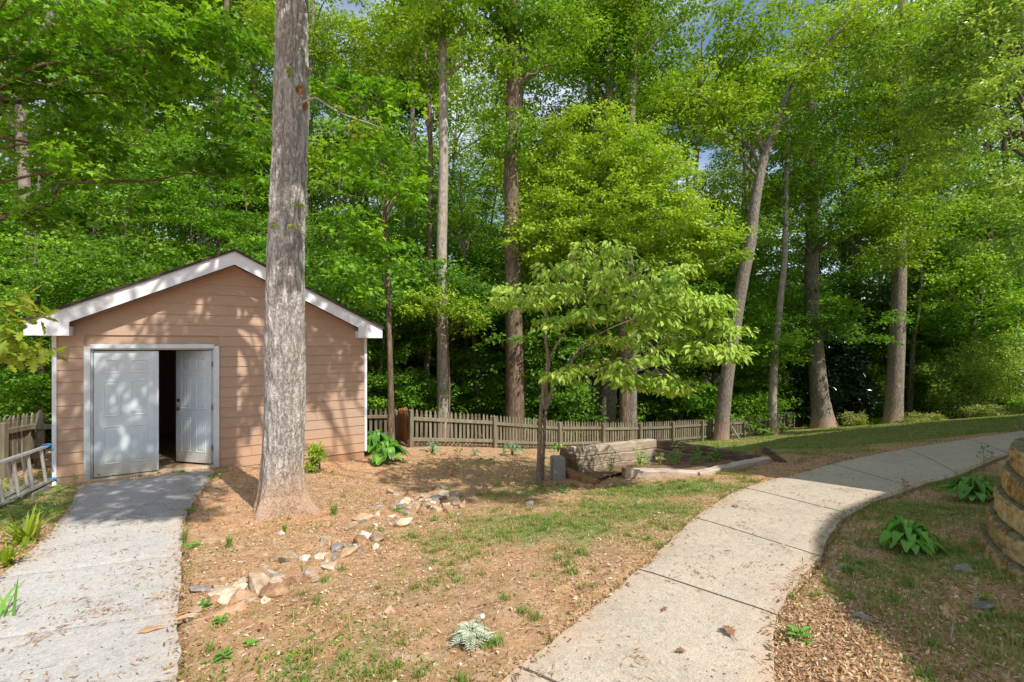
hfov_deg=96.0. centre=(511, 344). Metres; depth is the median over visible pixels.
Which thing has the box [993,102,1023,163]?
woodland tree
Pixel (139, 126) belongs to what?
woodland tree
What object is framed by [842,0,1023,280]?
maple tree
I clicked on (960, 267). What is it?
woodland tree
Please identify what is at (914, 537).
hosta
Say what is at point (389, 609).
rock
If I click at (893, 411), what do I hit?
oak tree
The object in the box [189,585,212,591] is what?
rock
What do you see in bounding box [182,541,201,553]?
weed
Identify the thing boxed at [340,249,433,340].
woodland tree
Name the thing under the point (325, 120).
woodland tree
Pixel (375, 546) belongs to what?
rock
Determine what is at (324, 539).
rock
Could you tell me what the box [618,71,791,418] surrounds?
woodland tree
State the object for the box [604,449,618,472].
tall weed
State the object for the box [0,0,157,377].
woodland tree
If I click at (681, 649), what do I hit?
dead leaf
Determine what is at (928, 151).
woodland tree
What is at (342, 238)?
woodland tree
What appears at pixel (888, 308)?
woodland tree
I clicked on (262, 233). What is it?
woodland tree
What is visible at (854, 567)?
weed
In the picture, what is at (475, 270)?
thin tree
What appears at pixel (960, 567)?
rock
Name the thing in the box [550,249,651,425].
woodland tree
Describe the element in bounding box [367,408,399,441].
picket fence
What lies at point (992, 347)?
woodland tree
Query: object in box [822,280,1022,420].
woodland tree
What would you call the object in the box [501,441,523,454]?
hosta
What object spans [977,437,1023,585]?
retaining wall
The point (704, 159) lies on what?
sky
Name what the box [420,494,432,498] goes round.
rock
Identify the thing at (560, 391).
woodland tree
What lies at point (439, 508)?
rock
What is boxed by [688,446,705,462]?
weed
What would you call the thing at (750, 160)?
woodland tree
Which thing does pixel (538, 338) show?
woodland tree
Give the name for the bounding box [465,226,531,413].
thin tree
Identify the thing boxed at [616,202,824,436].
woodland tree
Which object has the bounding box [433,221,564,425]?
woodland tree
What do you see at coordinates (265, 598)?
rock
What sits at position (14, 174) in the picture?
woodland tree
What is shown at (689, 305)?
dogwood tree
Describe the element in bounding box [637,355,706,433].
woodland tree
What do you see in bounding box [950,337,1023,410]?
shrub
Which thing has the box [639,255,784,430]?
woodland tree
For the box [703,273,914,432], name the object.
woodland tree
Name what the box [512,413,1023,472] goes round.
lawn grass
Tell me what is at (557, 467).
utility box
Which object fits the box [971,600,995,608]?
rock
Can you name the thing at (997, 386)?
woodland tree
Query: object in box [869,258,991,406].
woodland tree
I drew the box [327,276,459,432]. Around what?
woodland tree
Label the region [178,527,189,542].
grass tuft
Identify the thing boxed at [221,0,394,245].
woodland tree
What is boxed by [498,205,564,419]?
thin tree
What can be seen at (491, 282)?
woodland tree
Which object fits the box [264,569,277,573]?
rock
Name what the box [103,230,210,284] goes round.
woodland tree
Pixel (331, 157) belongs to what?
woodland tree
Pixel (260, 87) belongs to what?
woodland tree
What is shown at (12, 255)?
woodland tree
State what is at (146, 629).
dry husk
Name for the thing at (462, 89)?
woodland tree
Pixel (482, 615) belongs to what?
seed head
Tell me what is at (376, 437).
hosta
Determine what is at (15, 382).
understory tree
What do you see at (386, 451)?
hosta
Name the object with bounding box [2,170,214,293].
understory tree
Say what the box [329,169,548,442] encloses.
woodland tree
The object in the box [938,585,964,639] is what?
dried weed
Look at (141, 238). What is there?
thin tree
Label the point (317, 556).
rock
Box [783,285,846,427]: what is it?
woodland tree
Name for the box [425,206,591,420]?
woodland tree
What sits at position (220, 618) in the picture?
weed
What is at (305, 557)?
rock
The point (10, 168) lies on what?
woodland tree
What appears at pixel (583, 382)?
woodland tree
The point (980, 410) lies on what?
azalea
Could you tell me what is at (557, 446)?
leafy plant
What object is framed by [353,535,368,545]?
rock
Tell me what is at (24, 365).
woodland tree
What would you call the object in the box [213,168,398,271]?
woodland tree
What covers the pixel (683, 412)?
woodland tree
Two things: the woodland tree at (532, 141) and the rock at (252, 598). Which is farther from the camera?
the woodland tree at (532, 141)
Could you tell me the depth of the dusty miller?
2.62 m
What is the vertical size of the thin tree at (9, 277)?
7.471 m
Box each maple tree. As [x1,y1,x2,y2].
[0,0,274,236]
[308,63,439,441]
[494,97,759,440]
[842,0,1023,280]
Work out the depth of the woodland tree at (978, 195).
25.86 m
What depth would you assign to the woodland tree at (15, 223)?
20.14 m
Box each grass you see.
[0,430,1015,681]
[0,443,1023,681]
[0,463,1023,681]
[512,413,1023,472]
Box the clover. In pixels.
[179,475,1018,681]
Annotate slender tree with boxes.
[738,105,845,434]
[870,194,984,417]
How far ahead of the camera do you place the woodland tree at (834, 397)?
26.07 m
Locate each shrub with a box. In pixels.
[304,439,330,473]
[787,317,884,425]
[864,362,906,420]
[906,354,951,420]
[908,339,1003,418]
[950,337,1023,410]
[977,324,1023,413]
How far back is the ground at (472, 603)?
3.79 m
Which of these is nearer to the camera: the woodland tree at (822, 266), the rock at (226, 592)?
the rock at (226, 592)
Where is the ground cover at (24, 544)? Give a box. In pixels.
[0,467,229,565]
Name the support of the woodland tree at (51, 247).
on the ground at (472, 603)
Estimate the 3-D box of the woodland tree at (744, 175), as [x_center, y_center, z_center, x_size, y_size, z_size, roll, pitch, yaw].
[15.378,-7.607,30.756,7.718,26.409,12.451,0,0,18]
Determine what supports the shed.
on the ground at (472, 603)
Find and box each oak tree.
[252,0,488,520]
[780,0,1012,423]
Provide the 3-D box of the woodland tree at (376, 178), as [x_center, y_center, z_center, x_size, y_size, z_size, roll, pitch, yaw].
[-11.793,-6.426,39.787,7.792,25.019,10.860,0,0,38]
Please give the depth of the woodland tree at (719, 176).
41.73 m
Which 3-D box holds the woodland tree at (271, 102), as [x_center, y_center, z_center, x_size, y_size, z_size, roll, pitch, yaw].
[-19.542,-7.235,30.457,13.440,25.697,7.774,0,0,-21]
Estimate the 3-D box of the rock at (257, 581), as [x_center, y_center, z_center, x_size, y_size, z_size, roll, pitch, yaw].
[-1.954,1.853,3.576,0.151,0.160,0.315,0,0,-33]
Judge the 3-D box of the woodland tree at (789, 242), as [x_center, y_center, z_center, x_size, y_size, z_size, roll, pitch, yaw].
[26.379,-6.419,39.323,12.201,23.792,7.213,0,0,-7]
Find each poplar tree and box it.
[702,0,922,428]
[772,0,954,416]
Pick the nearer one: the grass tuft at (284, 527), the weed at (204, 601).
the weed at (204, 601)
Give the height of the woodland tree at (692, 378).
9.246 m
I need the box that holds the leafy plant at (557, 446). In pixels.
[550,442,567,451]
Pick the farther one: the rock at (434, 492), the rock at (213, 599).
the rock at (434, 492)
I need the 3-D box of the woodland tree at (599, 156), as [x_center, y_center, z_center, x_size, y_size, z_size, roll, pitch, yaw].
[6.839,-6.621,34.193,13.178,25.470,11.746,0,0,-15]
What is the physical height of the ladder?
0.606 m
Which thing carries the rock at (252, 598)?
on the ground at (472, 603)
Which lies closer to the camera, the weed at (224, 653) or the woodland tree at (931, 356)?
the weed at (224, 653)
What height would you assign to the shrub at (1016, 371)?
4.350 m
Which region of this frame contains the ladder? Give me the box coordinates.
[0,443,57,506]
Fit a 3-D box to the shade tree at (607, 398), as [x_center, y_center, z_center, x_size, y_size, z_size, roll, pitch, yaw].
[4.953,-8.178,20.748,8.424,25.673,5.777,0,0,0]
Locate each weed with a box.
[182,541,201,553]
[196,598,211,608]
[211,645,233,663]
[212,613,228,625]
[243,638,258,646]
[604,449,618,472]
[632,444,645,467]
[656,452,663,464]
[666,451,678,464]
[670,441,684,463]
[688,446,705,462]
[706,448,715,461]
[712,449,722,460]
[781,624,814,644]
[840,562,860,574]
[900,477,908,490]
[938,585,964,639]
[976,445,995,471]
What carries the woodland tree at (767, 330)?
on the ground at (472, 603)
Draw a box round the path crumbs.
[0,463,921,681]
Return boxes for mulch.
[649,550,1023,681]
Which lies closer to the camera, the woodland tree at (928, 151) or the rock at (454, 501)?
the rock at (454, 501)
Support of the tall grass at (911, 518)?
on the ground at (472, 603)
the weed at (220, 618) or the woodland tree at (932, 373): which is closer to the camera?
the weed at (220, 618)
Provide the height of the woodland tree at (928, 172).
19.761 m
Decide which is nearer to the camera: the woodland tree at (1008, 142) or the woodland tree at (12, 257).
the woodland tree at (12, 257)
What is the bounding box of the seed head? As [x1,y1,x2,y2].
[480,613,484,630]
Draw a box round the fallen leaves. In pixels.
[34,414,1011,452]
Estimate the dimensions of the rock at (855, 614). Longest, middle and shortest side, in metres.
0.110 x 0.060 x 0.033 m
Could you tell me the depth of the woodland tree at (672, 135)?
25.34 m
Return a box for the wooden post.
[399,408,410,443]
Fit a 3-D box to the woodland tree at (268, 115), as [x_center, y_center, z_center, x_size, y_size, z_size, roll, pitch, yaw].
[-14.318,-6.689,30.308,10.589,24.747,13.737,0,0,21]
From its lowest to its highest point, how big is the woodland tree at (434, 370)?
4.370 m
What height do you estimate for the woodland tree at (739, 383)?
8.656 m
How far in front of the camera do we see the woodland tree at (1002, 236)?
27.95 m
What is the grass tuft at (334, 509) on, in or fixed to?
on the ground at (472, 603)
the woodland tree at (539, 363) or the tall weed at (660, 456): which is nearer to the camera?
the tall weed at (660, 456)
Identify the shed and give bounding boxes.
[20,249,383,485]
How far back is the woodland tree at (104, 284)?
14.25 m
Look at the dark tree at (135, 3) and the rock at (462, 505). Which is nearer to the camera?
the rock at (462, 505)
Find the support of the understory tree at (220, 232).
on the ground at (472, 603)
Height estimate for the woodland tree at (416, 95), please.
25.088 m
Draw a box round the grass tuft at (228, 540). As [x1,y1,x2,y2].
[225,535,233,547]
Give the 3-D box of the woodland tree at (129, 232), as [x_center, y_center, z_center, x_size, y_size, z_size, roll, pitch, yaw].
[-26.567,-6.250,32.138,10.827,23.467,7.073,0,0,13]
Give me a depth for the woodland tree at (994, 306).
24.05 m
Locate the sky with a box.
[0,0,1022,299]
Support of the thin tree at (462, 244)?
on the ground at (472, 603)
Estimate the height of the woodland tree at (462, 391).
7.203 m
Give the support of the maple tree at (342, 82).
on the ground at (472, 603)
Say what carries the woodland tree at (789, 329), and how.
on the ground at (472, 603)
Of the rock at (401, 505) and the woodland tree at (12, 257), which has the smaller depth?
the rock at (401, 505)
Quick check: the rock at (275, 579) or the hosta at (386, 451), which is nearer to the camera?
the rock at (275, 579)
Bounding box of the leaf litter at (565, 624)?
[0,447,1023,681]
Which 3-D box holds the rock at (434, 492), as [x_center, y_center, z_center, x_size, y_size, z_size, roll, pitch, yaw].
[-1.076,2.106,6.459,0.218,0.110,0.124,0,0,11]
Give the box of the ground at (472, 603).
[0,365,1023,681]
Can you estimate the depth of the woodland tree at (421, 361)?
19.78 m
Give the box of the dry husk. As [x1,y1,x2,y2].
[137,610,198,632]
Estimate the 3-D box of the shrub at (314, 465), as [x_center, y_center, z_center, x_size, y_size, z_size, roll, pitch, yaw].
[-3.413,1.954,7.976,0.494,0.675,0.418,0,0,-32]
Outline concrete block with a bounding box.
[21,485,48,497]
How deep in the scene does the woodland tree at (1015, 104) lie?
28.42 m
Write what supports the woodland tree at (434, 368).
on the ground at (472, 603)
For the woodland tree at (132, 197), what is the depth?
17.74 m
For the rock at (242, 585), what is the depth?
3.50 m
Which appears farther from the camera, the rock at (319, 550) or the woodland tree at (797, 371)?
the woodland tree at (797, 371)
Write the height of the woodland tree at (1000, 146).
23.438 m
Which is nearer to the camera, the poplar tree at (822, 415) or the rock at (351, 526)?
the rock at (351, 526)
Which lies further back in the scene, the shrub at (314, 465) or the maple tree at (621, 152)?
the maple tree at (621, 152)
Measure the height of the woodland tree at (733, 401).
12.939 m
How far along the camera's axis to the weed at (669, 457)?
8.19 m
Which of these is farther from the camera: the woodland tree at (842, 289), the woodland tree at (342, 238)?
the woodland tree at (842, 289)
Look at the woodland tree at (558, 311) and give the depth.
16.26 m
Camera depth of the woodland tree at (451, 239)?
19.97 m
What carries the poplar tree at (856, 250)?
on the ground at (472, 603)
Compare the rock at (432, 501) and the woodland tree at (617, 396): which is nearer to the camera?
the rock at (432, 501)
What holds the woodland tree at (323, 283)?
on the ground at (472, 603)
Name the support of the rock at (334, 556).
on the ground at (472, 603)
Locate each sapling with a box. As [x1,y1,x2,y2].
[0,285,69,372]
[380,283,492,437]
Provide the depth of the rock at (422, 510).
5.56 m
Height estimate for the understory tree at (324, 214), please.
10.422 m
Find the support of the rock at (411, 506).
on the ground at (472, 603)
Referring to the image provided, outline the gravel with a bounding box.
[0,452,1023,681]
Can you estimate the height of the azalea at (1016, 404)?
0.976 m
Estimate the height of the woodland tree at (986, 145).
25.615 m
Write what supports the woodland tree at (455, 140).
on the ground at (472, 603)
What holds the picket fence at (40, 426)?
on the ground at (472, 603)
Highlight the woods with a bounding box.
[0,137,1023,389]
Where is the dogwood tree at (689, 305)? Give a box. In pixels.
[487,239,759,482]
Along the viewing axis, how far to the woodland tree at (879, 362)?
28.05 m
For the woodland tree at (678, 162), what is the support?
on the ground at (472, 603)
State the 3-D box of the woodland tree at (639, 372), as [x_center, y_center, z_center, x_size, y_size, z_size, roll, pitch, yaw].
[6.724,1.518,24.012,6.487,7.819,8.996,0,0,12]
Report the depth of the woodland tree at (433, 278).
24.00 m
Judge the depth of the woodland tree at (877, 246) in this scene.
41.04 m
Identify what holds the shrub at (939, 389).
on the ground at (472, 603)
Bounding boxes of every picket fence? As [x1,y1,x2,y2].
[0,413,44,477]
[20,409,51,468]
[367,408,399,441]
[408,408,809,448]
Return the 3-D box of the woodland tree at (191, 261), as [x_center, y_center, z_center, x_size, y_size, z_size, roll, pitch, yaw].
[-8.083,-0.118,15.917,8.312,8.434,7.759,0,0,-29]
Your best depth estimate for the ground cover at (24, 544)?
6.12 m
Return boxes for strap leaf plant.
[0,503,59,546]
[0,541,31,567]
[0,576,26,618]
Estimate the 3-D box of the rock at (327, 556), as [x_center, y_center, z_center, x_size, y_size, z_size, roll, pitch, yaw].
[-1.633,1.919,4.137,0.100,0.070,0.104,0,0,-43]
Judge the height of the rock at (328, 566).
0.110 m
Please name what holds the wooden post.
on the ground at (472, 603)
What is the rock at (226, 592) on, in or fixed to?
on the ground at (472, 603)
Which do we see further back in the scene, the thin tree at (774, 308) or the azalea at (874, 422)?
the thin tree at (774, 308)
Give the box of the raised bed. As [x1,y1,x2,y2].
[560,439,787,484]
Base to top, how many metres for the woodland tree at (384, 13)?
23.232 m
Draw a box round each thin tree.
[0,243,84,415]
[98,231,171,260]
[340,121,437,429]
[413,253,494,437]
[414,186,497,442]
[459,268,504,436]
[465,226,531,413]
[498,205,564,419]
[747,291,802,392]
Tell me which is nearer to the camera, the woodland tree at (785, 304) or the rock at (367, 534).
the rock at (367, 534)
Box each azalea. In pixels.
[837,411,867,425]
[866,417,881,424]
[895,411,946,422]
[956,401,1020,418]
[1002,394,1023,414]
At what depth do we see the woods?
51.19 m
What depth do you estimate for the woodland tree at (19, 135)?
20.24 m
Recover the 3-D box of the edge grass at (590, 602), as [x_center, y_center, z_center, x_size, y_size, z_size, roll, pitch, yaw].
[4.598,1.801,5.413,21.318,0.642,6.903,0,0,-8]
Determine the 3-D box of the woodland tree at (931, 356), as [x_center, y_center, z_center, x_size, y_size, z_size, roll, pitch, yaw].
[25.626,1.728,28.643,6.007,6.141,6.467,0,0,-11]
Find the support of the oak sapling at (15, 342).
on the ground at (472, 603)
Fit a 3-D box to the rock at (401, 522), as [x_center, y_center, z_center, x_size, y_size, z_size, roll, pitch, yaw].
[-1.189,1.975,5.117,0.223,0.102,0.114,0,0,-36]
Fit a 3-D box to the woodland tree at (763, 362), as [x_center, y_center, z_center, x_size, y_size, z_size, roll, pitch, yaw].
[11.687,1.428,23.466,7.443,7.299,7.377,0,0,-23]
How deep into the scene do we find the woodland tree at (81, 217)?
25.89 m
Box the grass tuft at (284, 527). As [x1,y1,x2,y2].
[282,523,286,532]
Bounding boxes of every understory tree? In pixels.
[0,167,99,448]
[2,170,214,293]
[126,107,271,257]
[305,166,430,374]
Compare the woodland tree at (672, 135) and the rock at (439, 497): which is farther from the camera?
the woodland tree at (672, 135)
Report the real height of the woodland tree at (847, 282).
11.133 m
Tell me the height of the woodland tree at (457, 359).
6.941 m
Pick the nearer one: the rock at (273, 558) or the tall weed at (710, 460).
the rock at (273, 558)
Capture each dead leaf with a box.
[674,647,685,651]
[723,625,735,639]
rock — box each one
[188,606,203,612]
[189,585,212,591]
[193,601,247,620]
[207,595,220,605]
[208,585,240,604]
[230,589,255,602]
[232,581,247,589]
[237,577,246,581]
[244,595,258,601]
[248,572,270,593]
[259,582,290,598]
[260,596,270,603]
[263,572,273,577]
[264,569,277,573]
[268,576,282,583]
[269,555,280,561]
[273,573,284,577]
[278,550,298,562]
[282,576,294,585]
[295,575,311,583]
[299,554,310,560]
[302,565,322,576]
[302,566,318,575]
[309,575,319,582]
[313,547,325,553]
[314,552,329,559]
[319,535,331,545]
[320,561,339,570]
[324,553,333,560]
[331,543,344,551]
[331,554,336,560]
[337,545,360,558]
[344,521,357,530]
[351,513,374,520]
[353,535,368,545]
[360,531,371,537]
[370,531,384,542]
[372,543,378,549]
[373,510,380,516]
[384,605,395,614]
[388,504,398,510]
[391,500,399,504]
[395,517,412,526]
[396,503,405,507]
[399,497,410,503]
[404,490,412,496]
[407,504,415,509]
[418,505,426,514]
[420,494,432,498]
[421,500,430,507]
[424,498,436,507]
[428,490,439,494]
[430,494,441,499]
[432,505,441,510]
[438,492,447,498]
[439,483,447,488]
[439,489,449,497]
[444,505,453,511]
[448,496,460,505]
[459,500,464,508]
[525,500,533,506]
[853,612,874,621]
[952,563,973,571]
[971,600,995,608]
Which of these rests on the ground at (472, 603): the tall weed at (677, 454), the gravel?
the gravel
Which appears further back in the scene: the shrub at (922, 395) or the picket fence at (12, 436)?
the shrub at (922, 395)
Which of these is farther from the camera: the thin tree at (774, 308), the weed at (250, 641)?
the thin tree at (774, 308)
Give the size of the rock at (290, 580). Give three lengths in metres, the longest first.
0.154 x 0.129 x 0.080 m
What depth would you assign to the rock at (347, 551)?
4.20 m
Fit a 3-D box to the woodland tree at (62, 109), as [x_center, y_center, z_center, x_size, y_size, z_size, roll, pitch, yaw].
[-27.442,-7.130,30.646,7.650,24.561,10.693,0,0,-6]
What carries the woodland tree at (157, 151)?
on the ground at (472, 603)
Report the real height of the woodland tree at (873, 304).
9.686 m
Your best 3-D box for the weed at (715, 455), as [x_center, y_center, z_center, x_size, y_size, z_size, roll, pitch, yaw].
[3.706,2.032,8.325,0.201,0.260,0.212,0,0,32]
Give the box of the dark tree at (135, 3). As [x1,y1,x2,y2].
[0,0,164,116]
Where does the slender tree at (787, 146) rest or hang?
on the ground at (472, 603)
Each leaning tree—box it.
[642,0,945,440]
[907,160,1023,417]
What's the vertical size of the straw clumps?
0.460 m
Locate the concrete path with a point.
(684, 616)
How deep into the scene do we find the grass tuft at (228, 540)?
4.42 m
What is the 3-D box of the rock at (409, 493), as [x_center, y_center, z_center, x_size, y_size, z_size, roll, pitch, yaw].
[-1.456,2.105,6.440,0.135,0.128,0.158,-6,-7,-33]
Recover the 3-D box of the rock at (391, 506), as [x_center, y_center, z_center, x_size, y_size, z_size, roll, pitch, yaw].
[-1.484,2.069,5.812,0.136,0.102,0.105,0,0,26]
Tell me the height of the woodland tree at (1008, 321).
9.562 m
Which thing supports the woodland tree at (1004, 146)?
on the ground at (472, 603)
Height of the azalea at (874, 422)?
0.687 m
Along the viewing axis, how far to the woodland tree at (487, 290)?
15.76 m
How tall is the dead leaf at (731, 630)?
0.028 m
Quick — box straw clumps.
[0,473,878,681]
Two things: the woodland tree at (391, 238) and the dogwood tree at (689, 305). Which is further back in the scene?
the woodland tree at (391, 238)
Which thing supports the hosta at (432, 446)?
on the ground at (472, 603)
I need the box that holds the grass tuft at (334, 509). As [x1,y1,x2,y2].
[328,503,341,514]
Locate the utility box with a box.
[550,455,564,480]
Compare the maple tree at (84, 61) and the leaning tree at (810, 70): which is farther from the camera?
the leaning tree at (810, 70)
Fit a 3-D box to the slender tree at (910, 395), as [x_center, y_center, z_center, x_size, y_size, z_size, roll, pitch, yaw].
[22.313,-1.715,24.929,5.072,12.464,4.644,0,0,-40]
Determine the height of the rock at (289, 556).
0.137 m
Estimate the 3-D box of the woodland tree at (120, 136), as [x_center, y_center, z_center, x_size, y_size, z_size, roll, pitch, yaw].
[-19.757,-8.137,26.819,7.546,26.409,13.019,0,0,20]
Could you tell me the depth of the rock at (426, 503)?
5.72 m
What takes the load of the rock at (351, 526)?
on the ground at (472, 603)
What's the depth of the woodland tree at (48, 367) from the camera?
17.90 m
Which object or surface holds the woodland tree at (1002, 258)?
on the ground at (472, 603)
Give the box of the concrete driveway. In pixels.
[0,471,215,681]
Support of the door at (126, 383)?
in the shed
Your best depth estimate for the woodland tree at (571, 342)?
21.33 m
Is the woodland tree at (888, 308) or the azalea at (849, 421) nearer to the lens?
the azalea at (849, 421)
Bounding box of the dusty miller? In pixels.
[449,619,496,654]
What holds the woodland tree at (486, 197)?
on the ground at (472, 603)
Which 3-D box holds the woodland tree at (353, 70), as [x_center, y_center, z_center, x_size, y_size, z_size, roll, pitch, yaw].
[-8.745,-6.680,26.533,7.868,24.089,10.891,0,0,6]
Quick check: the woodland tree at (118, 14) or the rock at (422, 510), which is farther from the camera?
the woodland tree at (118, 14)
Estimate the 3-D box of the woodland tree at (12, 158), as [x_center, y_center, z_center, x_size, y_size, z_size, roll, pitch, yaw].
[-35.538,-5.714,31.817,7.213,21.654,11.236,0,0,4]
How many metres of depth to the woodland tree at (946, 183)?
28.24 m
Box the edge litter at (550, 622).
[0,430,1021,681]
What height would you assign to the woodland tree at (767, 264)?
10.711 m
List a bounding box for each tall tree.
[348,0,492,437]
[362,0,536,437]
[442,0,612,446]
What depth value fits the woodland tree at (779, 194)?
35.20 m
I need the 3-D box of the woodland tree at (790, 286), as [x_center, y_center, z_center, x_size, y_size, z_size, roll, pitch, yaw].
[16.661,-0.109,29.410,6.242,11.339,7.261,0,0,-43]
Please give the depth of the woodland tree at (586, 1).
21.40 m
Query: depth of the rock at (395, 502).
5.94 m
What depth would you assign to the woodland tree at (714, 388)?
20.88 m
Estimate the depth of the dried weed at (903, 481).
6.02 m
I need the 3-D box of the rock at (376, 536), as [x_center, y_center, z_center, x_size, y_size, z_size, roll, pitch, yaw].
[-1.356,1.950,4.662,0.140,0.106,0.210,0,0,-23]
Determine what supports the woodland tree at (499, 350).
on the ground at (472, 603)
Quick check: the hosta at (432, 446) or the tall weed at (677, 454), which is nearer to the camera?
the tall weed at (677, 454)
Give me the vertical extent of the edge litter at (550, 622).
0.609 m
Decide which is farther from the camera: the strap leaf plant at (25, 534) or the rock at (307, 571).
the strap leaf plant at (25, 534)
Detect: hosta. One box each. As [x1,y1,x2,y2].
[366,429,398,452]
[368,440,410,464]
[421,440,441,451]
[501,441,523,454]
[870,516,946,555]
[935,475,993,501]
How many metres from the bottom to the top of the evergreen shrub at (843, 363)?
6.611 m
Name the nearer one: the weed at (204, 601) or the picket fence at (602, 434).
the weed at (204, 601)
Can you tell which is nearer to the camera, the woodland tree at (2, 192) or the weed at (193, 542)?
the weed at (193, 542)
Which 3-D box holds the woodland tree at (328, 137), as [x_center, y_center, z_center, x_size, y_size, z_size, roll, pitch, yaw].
[-8.449,-5.845,25.928,7.479,22.587,12.202,0,0,38]
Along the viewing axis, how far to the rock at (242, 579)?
3.67 m
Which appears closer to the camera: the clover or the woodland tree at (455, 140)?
the clover
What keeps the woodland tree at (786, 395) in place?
on the ground at (472, 603)
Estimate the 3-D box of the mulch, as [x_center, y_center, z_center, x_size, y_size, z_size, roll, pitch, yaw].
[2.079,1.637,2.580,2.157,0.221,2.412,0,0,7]
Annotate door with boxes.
[94,351,158,477]
[174,350,212,463]
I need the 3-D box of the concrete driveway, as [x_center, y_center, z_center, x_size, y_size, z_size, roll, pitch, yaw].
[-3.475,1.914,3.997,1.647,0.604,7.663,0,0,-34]
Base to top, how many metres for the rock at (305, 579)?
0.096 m
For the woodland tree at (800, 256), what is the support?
on the ground at (472, 603)
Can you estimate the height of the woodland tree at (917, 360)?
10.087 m
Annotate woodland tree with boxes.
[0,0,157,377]
[0,0,184,436]
[0,3,135,372]
[0,17,54,245]
[0,27,110,234]
[0,113,70,258]
[0,121,232,433]
[0,150,83,247]
[0,178,66,302]
[0,180,95,341]
[0,183,129,430]
[0,219,255,319]
[0,235,71,372]
[0,244,22,281]
[0,284,124,423]
[0,335,51,417]
[6,308,51,441]
[13,0,272,251]
[13,79,160,244]
[42,0,216,259]
[48,132,263,283]
[54,33,224,255]
[56,0,267,259]
[59,89,196,239]
[78,203,254,287]
[94,0,342,252]
[97,124,162,237]
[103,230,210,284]
[114,230,408,298]
[115,0,331,260]
[131,0,357,240]
[137,178,318,276]
[138,57,272,250]
[166,56,367,253]
[186,229,310,260]
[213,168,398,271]
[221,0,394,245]
[238,46,458,272]
[246,110,366,158]
[247,209,403,355]
[257,227,456,427]
[263,123,369,207]
[305,216,464,430]
[308,12,408,240]
[308,171,489,438]
[310,138,399,389]
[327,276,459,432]
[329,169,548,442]
[333,160,407,254]
[340,0,487,425]
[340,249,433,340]
[341,0,476,377]
[353,283,513,437]
[362,74,501,342]
[367,251,463,431]
[367,338,455,432]
[367,353,436,423]
[375,81,546,272]
[385,288,498,442]
[402,271,554,444]
[404,361,479,428]
[409,244,626,441]
[411,0,660,376]
[421,365,463,381]
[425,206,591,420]
[428,298,598,443]
[432,261,551,427]
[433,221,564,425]
[447,215,534,434]
[448,279,657,441]
[450,295,585,423]
[453,151,535,287]
[459,97,583,244]
[462,100,611,324]
[462,221,651,438]
[470,325,582,428]
[502,0,725,236]
[522,0,724,432]
[523,260,619,440]
[527,330,590,421]
[528,175,693,444]
[545,77,691,282]
[547,207,711,441]
[549,328,591,421]
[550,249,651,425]
[551,62,723,262]
[590,326,709,432]
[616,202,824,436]
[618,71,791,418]
[623,205,777,436]
[637,247,763,430]
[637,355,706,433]
[639,245,815,424]
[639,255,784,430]
[639,339,715,436]
[642,138,702,256]
[643,0,808,429]
[645,335,770,432]
[649,262,745,437]
[681,99,826,246]
[681,367,765,391]
[684,249,806,417]
[688,36,838,275]
[697,27,834,393]
[699,266,827,386]
[700,282,800,433]
[701,166,800,322]
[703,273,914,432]
[714,321,826,427]
[714,366,795,392]
[732,117,910,374]
[751,338,850,409]
[756,252,835,424]
[760,285,837,389]
[763,272,840,421]
[764,355,797,392]
[767,139,883,266]
[772,267,884,409]
[774,79,930,374]
[777,119,915,346]
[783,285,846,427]
[790,261,907,349]
[794,335,907,417]
[798,0,1013,215]
[798,253,930,356]
[800,298,966,420]
[807,0,1001,255]
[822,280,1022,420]
[824,136,976,287]
[842,250,1023,417]
[843,292,923,407]
[846,30,1023,406]
[847,233,989,394]
[850,119,1023,325]
[852,278,955,416]
[863,323,914,416]
[866,330,951,414]
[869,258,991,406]
[871,43,1023,405]
[877,256,1010,368]
[904,234,1023,384]
[904,343,965,410]
[906,328,965,413]
[910,0,1023,267]
[910,224,1023,412]
[923,223,1023,407]
[924,133,1022,269]
[928,95,1023,252]
[944,73,1023,263]
[949,264,1023,411]
[954,314,1020,409]
[960,275,1022,404]
[989,252,1023,359]
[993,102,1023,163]
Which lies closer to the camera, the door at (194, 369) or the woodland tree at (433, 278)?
the door at (194, 369)
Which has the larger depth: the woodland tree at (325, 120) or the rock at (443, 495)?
the woodland tree at (325, 120)
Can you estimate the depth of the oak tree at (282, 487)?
5.54 m
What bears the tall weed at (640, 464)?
in the raised bed
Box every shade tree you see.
[519,0,711,440]
[532,0,717,441]
[539,0,740,439]
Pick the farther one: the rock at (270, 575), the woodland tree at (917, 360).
the woodland tree at (917, 360)
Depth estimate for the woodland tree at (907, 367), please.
28.61 m
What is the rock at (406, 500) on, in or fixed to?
on the ground at (472, 603)
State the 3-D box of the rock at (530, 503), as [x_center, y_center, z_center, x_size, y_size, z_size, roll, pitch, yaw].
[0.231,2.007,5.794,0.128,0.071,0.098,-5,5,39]
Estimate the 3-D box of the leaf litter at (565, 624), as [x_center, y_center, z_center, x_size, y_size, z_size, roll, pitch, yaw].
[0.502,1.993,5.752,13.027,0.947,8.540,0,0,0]
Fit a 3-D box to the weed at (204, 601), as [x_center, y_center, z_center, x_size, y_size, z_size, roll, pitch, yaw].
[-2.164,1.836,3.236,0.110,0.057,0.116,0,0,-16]
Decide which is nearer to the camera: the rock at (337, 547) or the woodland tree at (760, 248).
the rock at (337, 547)
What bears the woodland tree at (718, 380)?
on the ground at (472, 603)

